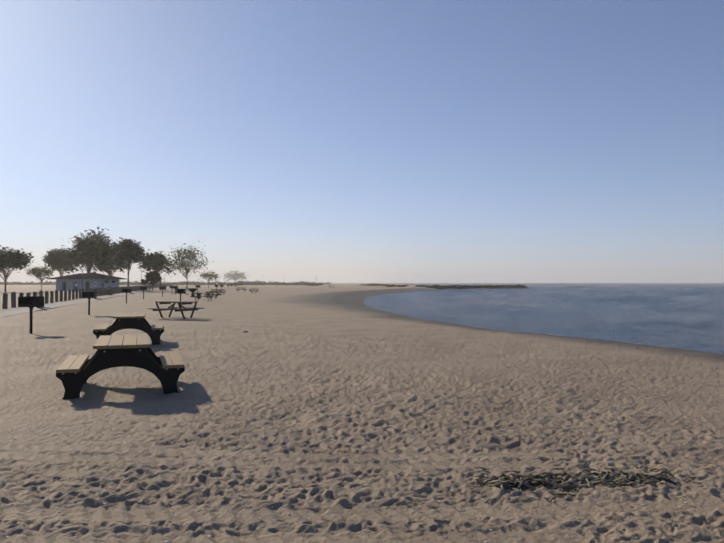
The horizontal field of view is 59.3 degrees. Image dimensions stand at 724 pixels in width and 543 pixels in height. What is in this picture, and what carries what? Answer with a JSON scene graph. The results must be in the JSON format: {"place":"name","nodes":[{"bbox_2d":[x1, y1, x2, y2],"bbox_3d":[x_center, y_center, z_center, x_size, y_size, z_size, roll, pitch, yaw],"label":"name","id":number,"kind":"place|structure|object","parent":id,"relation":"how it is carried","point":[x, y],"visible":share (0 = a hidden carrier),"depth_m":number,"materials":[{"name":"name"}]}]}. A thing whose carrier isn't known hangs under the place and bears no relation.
{"place":"outdoors","nodes":[
{"label":"outdoors","id":0,"kind":"place"},
{"bbox_2d":[0,285,178,316],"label":"walkway","id":1,"kind":"structure","parent":0,"point":[25,310],"depth_m":46.71,"materials":[{"name":"grey concrete"}]},
{"bbox_2d":[107,286,112,294],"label":"trash can","id":2,"kind":"object","parent":1,"relation":"on","point":[109,288],"visible":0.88,"depth_m":81.47,"materials":[{"name":"grey metal"}]},
{"bbox_2d":[0,283,723,542],"bbox_3d":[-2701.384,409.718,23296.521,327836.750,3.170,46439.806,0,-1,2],"label":"beach sand","id":3,"kind":"structure","parent":0,"point":[220,513],"depth_m":7.06,"materials":[{"name":"beige sand"}]},
{"bbox_2d":[0,245,33,291],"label":"tree","id":4,"kind":"object","parent":3,"relation":"on","point":[19,259],"visible":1,"depth_m":108.81,"materials":[{"name":"green plant"}]},
{"bbox_2d":[18,296,48,333],"bbox_3d":[-10.517,1.431,20.427,0.942,1.530,0.460,0,-1,14],"label":"park grill","id":5,"kind":"object","parent":3,"relation":"on","point":[35,301],"visible":0.96,"depth_m":20.42,"materials":[{"name":"black metal"}]},
{"bbox_2d":[25,265,57,289],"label":"pale tree","id":6,"kind":"object","parent":3,"relation":"on","point":[39,271],"visible":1,"depth_m":130.14,"materials":[{"name":"green plant"}]},
{"bbox_2d":[41,245,80,275],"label":"tree","id":7,"kind":"object","parent":3,"relation":"on","point":[47,259],"visible":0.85,"depth_m":141.20,"materials":[{"name":"green plant"}]},
{"bbox_2d":[49,272,124,290],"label":"building","id":8,"kind":"structure","parent":3,"relation":"on","point":[77,278],"depth_m":122.90,"materials":[{"name":"blue"}]},
{"bbox_2d":[57,226,121,272],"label":"tree","id":9,"kind":"object","parent":3,"relation":"on","point":[92,253],"visible":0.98,"depth_m":136.20,"materials":[{"name":"green plant"}]},
{"bbox_2d":[2,284,176,308],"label":"bollard row","id":10,"kind":"object","parent":3,"relation":"on","point":[74,296],"visible":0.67,"depth_m":57.51,"materials":[{"name":"brown wood"}]},
{"bbox_2d":[82,289,100,314],"bbox_3d":[-13.707,1.647,32.266,0.942,1.530,0.460,0,-1,-8],"label":"park grill","id":11,"kind":"object","parent":3,"relation":"on","point":[89,295],"visible":0.96,"depth_m":32.26,"materials":[{"name":"black metal"}]},
{"bbox_2d":[98,290,116,295],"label":"picnic table","id":12,"kind":"object","parent":3,"relation":"on","point":[99,292],"visible":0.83,"depth_m":77.55,"materials":[{"name":"brown wood"}]},
{"bbox_2d":[92,247,130,275],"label":"tree","id":13,"kind":"object","parent":3,"relation":"on","point":[109,269],"visible":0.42,"depth_m":142.73,"materials":[{"name":"green plant"}]},
{"bbox_2d":[56,334,184,398],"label":"picnic table","id":14,"kind":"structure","parent":3,"relation":"on","point":[162,366],"depth_m":9.26,"materials":[{"name":"black plastic"}]},
{"bbox_2d":[122,288,131,302],"bbox_3d":[-18.720,1.988,50.864,0.942,1.530,0.460,0,-1,7],"label":"park grill","id":15,"kind":"object","parent":3,"relation":"on","point":[126,290],"visible":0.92,"depth_m":50.93,"materials":[{"name":"black metal"}]},
{"bbox_2d":[109,237,145,285],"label":"tall tree","id":16,"kind":"object","parent":3,"relation":"on","point":[118,247],"visible":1,"depth_m":119.22,"materials":[{"name":"green plant"}]},
{"bbox_2d":[93,313,163,344],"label":"picnic table","id":17,"kind":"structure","parent":3,"relation":"on","point":[126,320],"depth_m":16.62,"materials":[{"name":"black plastic"}]},
{"bbox_2d":[140,287,149,298],"bbox_3d":[-21.324,2.130,62.495,0.942,1.530,0.460,0,-1,-18],"label":"park grill","id":18,"kind":"object","parent":3,"relation":"on","point":[143,288],"visible":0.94,"depth_m":62.41,"materials":[{"name":"black metal"}]},
{"bbox_2d":[140,271,163,291],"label":"tree","id":19,"kind":"object","parent":3,"relation":"on","point":[152,276],"visible":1,"depth_m":111.17,"materials":[{"name":"green plant"}]},
{"bbox_2d":[138,249,175,289],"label":"leaning tree","id":20,"kind":"object","parent":3,"relation":"on","point":[147,264],"visible":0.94,"depth_m":130.91,"materials":[{"name":"green plant"}]},
{"bbox_2d":[0,280,336,284],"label":"treeline","id":21,"kind":"object","parent":3,"relation":"on","point":[184,283],"visible":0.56,"depth_m":418.73,"materials":[{"name":"green plant"}]},
{"bbox_2d":[149,301,203,318],"bbox_3d":[-8.430,1.762,28.900,1.850,0.798,1.608,0,-1,23],"label":"picnic table","id":22,"kind":"object","parent":3,"relation":"on","point":[171,307],"visible":0.96,"depth_m":28.82,"materials":[{"name":"brown wood"}]},
{"bbox_2d":[175,287,187,303],"bbox_3d":[-12.508,1.824,44.282,0.942,1.530,0.460,1,-1,-28],"label":"park grill","id":23,"kind":"object","parent":3,"relation":"on","point":[180,291],"visible":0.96,"depth_m":44.25,"materials":[{"name":"black metal"}]},
{"bbox_2d":[164,241,213,289],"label":"tree","id":24,"kind":"object","parent":3,"relation":"on","point":[183,260],"visible":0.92,"depth_m":141.22,"materials":[{"name":"green plant"}]},
{"bbox_2d":[188,288,196,295],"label":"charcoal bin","id":25,"kind":"object","parent":3,"relation":"on","point":[192,290],"visible":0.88,"depth_m":71.14,"materials":[{"name":"black metal"}]},
{"bbox_2d":[190,293,212,300],"bbox_3d":[-14.289,2.303,57.258,1.850,0.798,1.608,0,-1,12],"label":"picnic table","id":26,"kind":"object","parent":3,"relation":"on","point":[207,296],"visible":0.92,"depth_m":56.85,"materials":[{"name":"brown wood"}]},
{"bbox_2d":[192,270,220,288],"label":"tree","id":27,"kind":"object","parent":3,"relation":"on","point":[208,276],"visible":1,"depth_m":173.00,"materials":[{"name":"green plant"}]},
{"bbox_2d":[204,291,221,298],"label":"picnic table","id":28,"kind":"object","parent":3,"relation":"on","point":[213,292],"visible":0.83,"depth_m":65.81,"materials":[{"name":"brown wood"}]},
{"bbox_2d":[224,271,249,281],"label":"tree","id":29,"kind":"object","parent":3,"relation":"on","point":[235,273],"visible":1,"depth_m":231.16,"materials":[{"name":"green plant"}]},
{"bbox_2d":[305,283,321,285],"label":"shrub","id":30,"kind":"object","parent":3,"relation":"on","point":[311,284],"visible":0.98,"depth_m":299.69,"materials":[{"name":"green plant"}]},
{"bbox_2d":[1,334,720,542],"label":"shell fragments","id":31,"kind":"object","parent":3,"relation":"on","point":[334,471],"visible":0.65,"depth_m":4.68,"materials":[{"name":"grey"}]},
{"bbox_2d":[361,283,380,285],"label":"shrub","id":32,"kind":"object","parent":3,"relation":"on","point":[374,284],"visible":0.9,"depth_m":298.69,"materials":[{"name":"green plant"}]},
{"bbox_2d":[55,312,717,435],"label":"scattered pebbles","id":33,"kind":"object","parent":3,"relation":"on","point":[477,326],"visible":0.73,"depth_m":16.57,"materials":[{"name":"stone"}]},
{"bbox_2d":[466,462,703,502],"bbox_3d":[1.821,1.714,5.247,1.906,0.123,0.942,0,-1,2],"label":"seaweed","id":34,"kind":"object","parent":3,"relation":"on","point":[576,480],"visible":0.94,"depth_m":5.21,"materials":[{"name":"green"}]},
{"bbox_2d":[363,283,723,353],"bbox_3d":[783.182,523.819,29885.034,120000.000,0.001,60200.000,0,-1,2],"label":"sea water","id":35,"kind":"structure","parent":0,"point":[547,315],"depth_m":49.79,"materials":[{"name":"blue liquid"}]},
{"bbox_2d":[426,284,525,288],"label":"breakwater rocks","id":36,"kind":"object","parent":35,"relation":"in","point":[470,286],"visible":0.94,"depth_m":216.66,"materials":[{"name":"grey stone"}]}
]}

